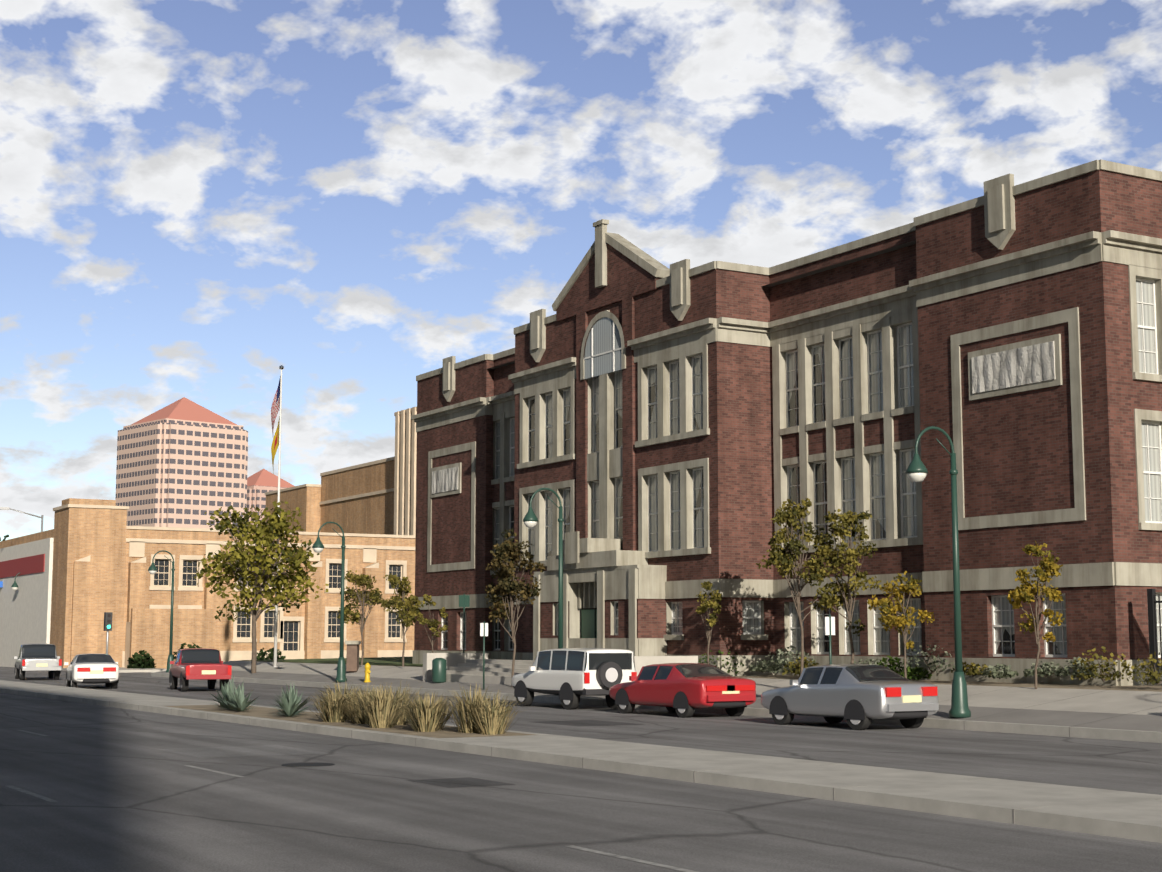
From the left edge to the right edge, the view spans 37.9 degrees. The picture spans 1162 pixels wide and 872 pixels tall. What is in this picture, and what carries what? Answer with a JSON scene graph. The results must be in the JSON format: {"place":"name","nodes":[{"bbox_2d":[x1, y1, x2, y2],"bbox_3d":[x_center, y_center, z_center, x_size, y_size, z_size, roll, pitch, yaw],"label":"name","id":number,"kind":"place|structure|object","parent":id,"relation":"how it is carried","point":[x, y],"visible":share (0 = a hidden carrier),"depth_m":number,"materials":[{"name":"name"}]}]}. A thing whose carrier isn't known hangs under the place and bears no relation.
{"place":"outdoors","nodes":[
{"label":"outdoors","id":0,"kind":"place"},
{"bbox_2d":[11,573,19,589],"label":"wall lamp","id":1,"kind":"object","parent":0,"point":[14,586],"visible":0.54,"depth_m":117.74,"materials":[{"name":"teal metal"}]},
{"bbox_2d":[61,667,166,672],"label":"pavement","id":2,"kind":"structure","parent":0,"point":[123,670],"depth_m":101.48,"materials":[{"name":"concrete"}]},
{"bbox_2d":[0,507,42,531],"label":"street light mast","id":3,"kind":"object","parent":2,"relation":"on","point":[8,508],"visible":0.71,"depth_m":118.81,"materials":[{"name":"grey metal"}]},
{"bbox_2d":[104,612,112,653],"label":"traffic light","id":4,"kind":"object","parent":2,"relation":"on","point":[108,621],"visible":0.92,"depth_m":100.87,"materials":[{"name":"grey metal"}]},
{"bbox_2d":[127,650,155,668],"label":"bush","id":5,"kind":"object","parent":2,"relation":"on","point":[137,661],"visible":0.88,"depth_m":105.49,"materials":[{"name":"green plant"}]},
{"bbox_2d":[173,642,201,660],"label":"bush","id":6,"kind":"object","parent":2,"relation":"on","point":[189,646],"visible":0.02,"depth_m":105.25,"materials":[{"name":"green plant"}]},
{"bbox_2d":[0,498,415,668],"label":"building","id":7,"kind":"structure","parent":2,"relation":"on","point":[103,553],"depth_m":111.38,"materials":[{"name":"brick"}]},
{"bbox_2d":[257,647,285,659],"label":"bush","id":8,"kind":"object","parent":2,"relation":"on","point":[262,654],"visible":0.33,"depth_m":107.22,"materials":[{"name":"green plant"}]},
{"bbox_2d":[265,407,416,534],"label":"building","id":9,"kind":"structure","parent":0,"point":[376,497],"depth_m":160.13,"materials":[{"name":"brick"}]},
{"bbox_2d":[0,667,1161,871],"bbox_3d":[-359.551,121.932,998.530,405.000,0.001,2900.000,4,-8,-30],"label":"road","id":10,"kind":"structure","parent":0,"point":[120,789],"depth_m":20.50,"materials":[{"name":"grey asphalt"}]},
{"bbox_2d":[14,644,61,679],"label":"silver pickup","id":11,"kind":"object","parent":10,"relation":"on","point":[38,657],"visible":1,"depth_m":82.50,"materials":[{"name":"grey paint"}]},
{"bbox_2d":[64,654,118,688],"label":"white sedan car","id":12,"kind":"object","parent":10,"relation":"on","point":[92,668],"visible":1,"depth_m":66.80,"materials":[{"name":"white paint"}]},
{"bbox_2d":[169,648,231,691],"bbox_3d":[-14.791,9.030,65.444,2.040,1.612,4.970,3,-7,-21],"label":"red pickup","id":13,"kind":"object","parent":10,"relation":"on","point":[200,664],"visible":0.98,"depth_m":64.69,"materials":[{"name":"red paint"}]},
{"bbox_2d":[281,762,334,766],"bbox_3d":[-4.300,5.176,26.633,0.840,0.008,0.840,4,-8,-30],"label":"manhole cover","id":14,"kind":"object","parent":10,"relation":"on","point":[311,764],"visible":1,"depth_m":26.60,"materials":[{"name":"grey metal"}]},
{"bbox_2d":[6,730,696,871],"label":"lane markings","id":15,"kind":"object","parent":10,"relation":"on","point":[571,846],"visible":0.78,"depth_m":15.96,"materials":[{"name":"paint"}]},
{"bbox_2d":[157,708,641,787],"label":"road patches","id":16,"kind":"object","parent":10,"relation":"on","point":[232,751],"visible":0.75,"depth_m":29.48,"materials":[{"name":"grey asphalt"}]},
{"bbox_2d":[511,648,636,709],"bbox_3d":[-0.244,7.002,48.987,2.070,1.716,4.775,4,-8,-30],"label":"white suv","id":17,"kind":"object","parent":10,"relation":"on","point":[569,676],"visible":0.88,"depth_m":47.49,"materials":[{"name":"white paint"}]},
{"bbox_2d":[0,680,1161,842],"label":"median kerb","id":18,"kind":"structure","parent":10,"relation":"on","point":[1122,814],"depth_m":22.95,"materials":[{"name":"concrete"}]},
{"bbox_2d":[167,705,534,737],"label":"median soil","id":19,"kind":"structure","parent":18,"relation":"on","point":[444,732],"depth_m":36.90,"materials":[{"name":"brown soil"}]},
{"bbox_2d":[203,677,253,709],"bbox_3d":[-9.042,6.566,43.392,1.470,0.908,1.591,-1,-7,12],"label":"agave plant","id":20,"kind":"object","parent":19,"relation":"on","point":[226,696],"visible":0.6,"depth_m":43.18,"materials":[{"name":"green plant"}]},
{"bbox_2d":[212,682,245,706],"bbox_3d":[-9.292,6.814,44.563,1.209,0.695,1.165,4,-8,-30],"label":"agave plant","id":21,"kind":"object","parent":19,"relation":"on","point":[219,696],"visible":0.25,"depth_m":44.45,"materials":[{"name":"green plant"}]},
{"bbox_2d":[219,684,263,710],"bbox_3d":[-8.579,6.523,42.217,1.268,0.707,1.180,-2,-7,14],"label":"agave plant","id":22,"kind":"object","parent":19,"relation":"on","point":[240,702],"visible":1,"depth_m":42.25,"materials":[{"name":"green plant"}]},
{"bbox_2d":[271,690,302,710],"bbox_3d":[-7.214,6.521,41.767,1.000,0.610,1.036,1,-7,-10],"label":"agave plant","id":23,"kind":"object","parent":19,"relation":"on","point":[282,698],"visible":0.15,"depth_m":41.55,"materials":[{"name":"green plant"}]},
{"bbox_2d":[265,685,315,716],"bbox_3d":[-6.776,6.180,39.458,1.091,0.735,1.390,-6,-9,40],"label":"agave plant","id":24,"kind":"object","parent":19,"relation":"on","point":[290,707],"visible":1,"depth_m":39.34,"materials":[{"name":"green plant"}]},
{"bbox_2d":[272,684,312,713],"bbox_3d":[-6.922,6.284,40.526,1.353,0.784,1.368,-1,-7,11],"label":"agave plant","id":25,"kind":"object","parent":19,"relation":"on","point":[302,704],"visible":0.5,"depth_m":40.50,"materials":[{"name":"green plant"}]},
{"bbox_2d":[303,689,356,721],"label":"median grass","id":26,"kind":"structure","parent":19,"relation":"on","point":[333,711],"depth_m":36.97,"materials":[{"name":"beige plant"}]},
{"bbox_2d":[313,680,368,719],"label":"median grass","id":27,"kind":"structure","parent":19,"relation":"on","point":[336,690],"depth_m":38.20,"materials":[{"name":"beige plant"}]},
{"bbox_2d":[330,684,395,723],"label":"median grass","id":28,"kind":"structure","parent":19,"relation":"on","point":[357,712],"depth_m":36.37,"materials":[{"name":"beige plant"}]},
{"bbox_2d":[345,682,411,727],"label":"median grass","id":29,"kind":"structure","parent":19,"relation":"on","point":[379,713],"depth_m":34.61,"materials":[{"name":"beige plant"}]},
{"bbox_2d":[362,681,435,724],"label":"median grass","id":30,"kind":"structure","parent":19,"relation":"on","point":[401,720],"depth_m":35.78,"materials":[{"name":"beige plant"}]},
{"bbox_2d":[388,692,464,731],"bbox_3d":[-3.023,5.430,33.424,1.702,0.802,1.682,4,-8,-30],"label":"median grass","id":31,"kind":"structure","parent":19,"relation":"on","point":[428,716],"depth_m":33.21,"materials":[{"name":"beige plant"}]},
{"bbox_2d":[436,684,509,732],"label":"median grass","id":32,"kind":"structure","parent":19,"relation":"on","point":[467,726],"depth_m":32.80,"materials":[{"name":"beige plant"}]},
{"bbox_2d":[462,689,529,734],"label":"median grass","id":33,"kind":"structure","parent":19,"relation":"on","point":[491,721],"depth_m":32.23,"materials":[{"name":"beige plant"}]},
{"bbox_2d":[609,663,755,717],"bbox_3d":[2.595,6.616,44.233,2.100,1.348,4.670,4,-8,-30],"label":"red coupe","id":34,"kind":"object","parent":10,"relation":"on","point":[683,690],"visible":1,"depth_m":43.06,"materials":[{"name":"red paint"}]},
{"bbox_2d":[761,664,938,729],"bbox_3d":[6.030,5.884,38.393,2.060,1.408,4.540,4,-8,-30],"label":"silver sedan","id":35,"kind":"object","parent":10,"relation":"on","point":[859,696],"visible":1,"depth_m":37.31,"materials":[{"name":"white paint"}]},
{"bbox_2d":[0,0,1161,541],"label":"sky","id":36,"kind":"structure","parent":0,"point":[200,200],"materials":[{"name":"blue"}]},
{"bbox_2d":[151,661,1161,742],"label":"pavement","id":37,"kind":"structure","parent":0,"point":[1122,715],"depth_m":39.20,"materials":[{"name":"concrete"}]},
{"bbox_2d":[148,550,174,671],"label":"street lamp","id":38,"kind":"object","parent":37,"relation":"on","point":[152,569],"visible":0.98,"depth_m":89.23,"materials":[{"name":"teal"}]},
{"bbox_2d":[187,500,328,672],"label":"corner tree","id":39,"kind":"object","parent":37,"relation":"on","point":[259,562],"visible":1,"depth_m":80.32,"materials":[{"name":"green plant"}]},
{"bbox_2d":[271,365,283,666],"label":"flagpole","id":40,"kind":"object","parent":37,"relation":"on","point":[275,407],"visible":0.83,"depth_m":84.52,"materials":[{"name":"white metal"}]},
{"bbox_2d":[312,522,346,681],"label":"street lamp","id":41,"kind":"object","parent":37,"relation":"on","point":[318,546],"visible":0.98,"depth_m":68.63,"materials":[{"name":"teal"}]},
{"bbox_2d":[345,641,360,670],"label":"monument sign","id":42,"kind":"object","parent":37,"relation":"on","point":[352,656],"visible":0.98,"depth_m":72.69,"materials":[{"name":"stone"}]},
{"bbox_2d":[337,570,383,665],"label":"young tree","id":43,"kind":"object","parent":37,"relation":"on","point":[372,597],"visible":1,"depth_m":75.94,"materials":[{"name":"green plant"}]},
{"bbox_2d":[364,663,370,682],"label":"fire hydrant","id":44,"kind":"object","parent":37,"relation":"on","point":[367,667],"visible":0.98,"depth_m":66.76,"materials":[{"name":"yellow metal"}]},
{"bbox_2d":[382,573,423,666],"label":"young tree","id":45,"kind":"object","parent":37,"relation":"on","point":[408,612],"visible":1,"depth_m":71.97,"materials":[{"name":"green plant"}]},
{"bbox_2d":[416,594,448,652],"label":"young tree","id":46,"kind":"object","parent":37,"relation":"on","point":[432,624],"visible":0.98,"depth_m":69.41,"materials":[{"name":"green plant"}]},
{"bbox_2d":[432,658,445,682],"bbox_3d":[-5.251,8.671,62.622,0.526,0.900,0.540,4,-8,-30],"label":"litter bin","id":47,"kind":"object","parent":37,"relation":"on","point":[438,670],"visible":0.98,"depth_m":62.40,"materials":[{"name":"teal metal"}]},
{"bbox_2d":[459,594,469,652],"bbox_3d":[-4.488,7.607,64.830,0.450,3.100,0.060,4,-8,-30],"label":"street sign","id":48,"kind":"object","parent":37,"relation":"on","point":[464,600],"visible":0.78,"depth_m":64.91,"materials":[{"name":"teal metal"}]},
{"bbox_2d":[480,621,487,688],"bbox_3d":[-3.321,7.502,57.833,0.300,2.300,0.060,4,-8,-30],"label":"parking sign","id":49,"kind":"object","parent":37,"relation":"on","point":[483,629],"visible":1,"depth_m":57.86,"materials":[{"name":"white metal"}]},
{"bbox_2d":[485,529,544,686],"bbox_3d":[-2.431,5.836,57.759,2.134,5.418,2.463,4,-8,-30],"label":"young tree","id":50,"kind":"object","parent":37,"relation":"on","point":[505,589],"visible":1,"depth_m":57.56,"materials":[{"name":"green plant"}]},
{"bbox_2d":[523,488,563,694],"bbox_3d":[-1.118,4.853,53.148,1.571,6.483,0.500,4,-8,-30],"label":"street lamp","id":51,"kind":"object","parent":37,"relation":"on","point":[530,519],"visible":0.77,"depth_m":53.34,"materials":[{"name":"teal"}]},
{"bbox_2d":[423,653,697,684],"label":"entrance steps","id":52,"kind":"structure","parent":37,"relation":"on","point":[464,667],"depth_m":61.52,"materials":[{"name":"concrete"}]},
{"bbox_2d":[240,657,1161,691],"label":"planting bed","id":53,"kind":"object","parent":37,"relation":"on","point":[386,661],"depth_m":47.46,"materials":[{"name":"soil"}]},
{"bbox_2d":[698,649,743,673],"bbox_3d":[4.405,7.176,53.917,1.567,0.832,1.524,-4,-8,29],"label":"shrub bed","id":54,"kind":"object","parent":53,"relation":"on","point":[727,662],"visible":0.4,"depth_m":53.56,"materials":[{"name":"green plant"}]},
{"bbox_2d":[747,659,776,672],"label":"shrub bed","id":55,"kind":"object","parent":53,"relation":"on","point":[758,667],"visible":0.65,"depth_m":52.93,"materials":[{"name":"green plant"}]},
{"bbox_2d":[411,159,1161,685],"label":"brick building","id":56,"kind":"structure","parent":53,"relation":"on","point":[675,435],"depth_m":52.74,"materials":[{"name":"red brick"}]},
{"bbox_2d":[762,645,815,672],"bbox_3d":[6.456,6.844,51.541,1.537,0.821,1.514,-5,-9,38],"label":"shrub bed","id":57,"kind":"object","parent":53,"relation":"on","point":[790,658],"visible":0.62,"depth_m":51.42,"materials":[{"name":"green plant"}]},
{"bbox_2d":[782,657,818,674],"bbox_3d":[6.665,6.883,50.574,1.291,0.563,1.215,4,-8,-30],"label":"shrub bed","id":58,"kind":"object","parent":53,"relation":"on","point":[794,666],"visible":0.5,"depth_m":50.52,"materials":[{"name":"green plant"}]},
{"bbox_2d":[794,663,820,676],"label":"shrub bed","id":59,"kind":"object","parent":53,"relation":"on","point":[796,672],"visible":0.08,"depth_m":49.36,"materials":[{"name":"green plant"}]},
{"bbox_2d":[810,509,881,663],"bbox_3d":[7.657,4.521,48.789,2.193,4.812,1.790,-6,-9,42],"label":"young tree","id":60,"kind":"object","parent":53,"relation":"on","point":[835,557],"visible":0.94,"depth_m":48.63,"materials":[{"name":"green plant"}]},
{"bbox_2d":[854,658,889,668],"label":"shrub bed","id":61,"kind":"object","parent":53,"relation":"on","point":[871,661],"visible":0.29,"depth_m":49.39,"materials":[{"name":"green plant"}]},
{"bbox_2d":[876,656,910,672],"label":"shrub bed","id":62,"kind":"object","parent":53,"relation":"on","point":[892,662],"visible":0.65,"depth_m":47.92,"materials":[{"name":"green plant"}]},
{"bbox_2d":[898,666,931,680],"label":"shrub bed","id":63,"kind":"object","parent":53,"relation":"on","point":[920,672],"visible":0.92,"depth_m":45.72,"materials":[{"name":"green plant"}]},
{"bbox_2d":[901,644,954,673],"bbox_3d":[9.831,6.250,47.422,1.697,0.847,1.779,4,-8,-30],"label":"shrub bed","id":64,"kind":"object","parent":53,"relation":"on","point":[934,667],"visible":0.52,"depth_m":47.19,"materials":[{"name":"green plant"}]},
{"bbox_2d":[951,662,991,676],"bbox_3d":[10.529,6.268,45.467,1.169,0.423,1.183,4,-8,-30],"label":"shrub bed","id":65,"kind":"object","parent":53,"relation":"on","point":[969,670],"visible":0.67,"depth_m":45.29,"materials":[{"name":"yellow plant"}]},
{"bbox_2d":[981,663,1018,678],"bbox_3d":[10.907,6.146,44.149,1.009,0.432,1.027,4,-8,-30],"label":"shrub bed","id":66,"kind":"object","parent":53,"relation":"on","point":[1006,672],"visible":1,"depth_m":44.01,"materials":[{"name":"green plant"}]},
{"bbox_2d":[1023,661,1061,677],"bbox_3d":[11.929,6.002,43.506,1.073,0.437,1.065,4,-8,-30],"label":"shrub bed","id":67,"kind":"object","parent":53,"relation":"on","point":[1040,672],"visible":0.83,"depth_m":43.34,"materials":[{"name":"green plant"}]},
{"bbox_2d":[1059,657,1096,678],"bbox_3d":[12.548,5.826,42.566,0.954,0.560,1.102,-5,-8,36],"label":"shrub bed","id":68,"kind":"object","parent":53,"relation":"on","point":[1075,669],"visible":0.69,"depth_m":42.44,"materials":[{"name":"green plant"}]},
{"bbox_2d":[1071,646,1134,681],"bbox_3d":[12.700,5.560,41.244,1.531,0.866,1.544,-3,-7,20],"label":"shrub bed","id":69,"kind":"object","parent":53,"relation":"on","point":[1102,677],"visible":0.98,"depth_m":41.22,"materials":[{"name":"green plant"}]},
{"bbox_2d":[1126,652,1161,684],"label":"shrub","id":70,"kind":"object","parent":53,"relation":"on","point":[1152,674],"visible":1,"depth_m":39.39,"materials":[{"name":"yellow plant"}]},
{"bbox_2d":[1147,589,1161,673],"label":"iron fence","id":71,"kind":"object","parent":53,"relation":"on","point":[1152,619],"visible":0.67,"depth_m":41.38,"materials":[{"name":"black"}]},
{"bbox_2d":[695,581,721,663],"bbox_3d":[3.952,6.040,52.941,0.906,3.020,1.213,-3,-7,20],"label":"young tree","id":72,"kind":"object","parent":37,"relation":"on","point":[706,605],"visible":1,"depth_m":53.00,"materials":[{"name":"green plant"}]},
{"bbox_2d":[756,498,840,675],"bbox_3d":[6.359,4.445,49.101,2.196,5.276,2.025,-6,-9,39],"label":"young tree","id":73,"kind":"object","parent":37,"relation":"on","point":[787,556],"visible":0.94,"depth_m":49.04,"materials":[{"name":"green plant"}]},
{"bbox_2d":[825,615,834,664],"bbox_3d":[6.156,5.565,41.712,0.300,2.300,0.060,4,-8,-30],"label":"parking sign","id":74,"kind":"object","parent":37,"relation":"on","point":[829,625],"visible":0.78,"depth_m":41.77,"materials":[{"name":"white metal"}]},
{"bbox_2d":[867,571,934,677],"bbox_3d":[8.601,5.101,45.056,1.784,3.004,1.439,-5,-8,34],"label":"young tree","id":75,"kind":"object","parent":37,"relation":"on","point":[890,619],"visible":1,"depth_m":45.12,"materials":[{"name":"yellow plant"}]},
{"bbox_2d":[906,426,970,717],"bbox_3d":[7.955,2.999,37.713,1.571,6.483,0.500,4,-8,-30],"label":"street lamp","id":76,"kind":"object","parent":37,"relation":"on","point":[916,470],"visible":1,"depth_m":37.75,"materials":[{"name":"teal metal"}]},
{"bbox_2d":[1007,541,1064,688],"bbox_3d":[11.043,4.319,40.907,1.348,3.570,1.362,-1,-7,9],"label":"young tree","id":77,"kind":"object","parent":37,"relation":"on","point":[1026,592],"visible":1,"depth_m":40.88,"materials":[{"name":"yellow plant"}]},
{"label":"ground","id":78,"kind":"structure","parent":0,"visible":0},
{"bbox_2d":[0,538,53,666],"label":"building","id":79,"kind":"structure","parent":78,"relation":"on","point":[25,612],"depth_m":116.73,"materials":[{"name":"paint"}]},
{"bbox_2d":[115,397,247,528],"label":"high-rise building","id":80,"kind":"structure","parent":78,"relation":"on","point":[182,462],"depth_m":724.74,"materials":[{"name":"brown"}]},
{"bbox_2d":[247,469,293,524],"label":"high-rise building","id":81,"kind":"structure","parent":78,"relation":"on","point":[261,483],"depth_m":773.91,"materials":[{"name":"pink"}]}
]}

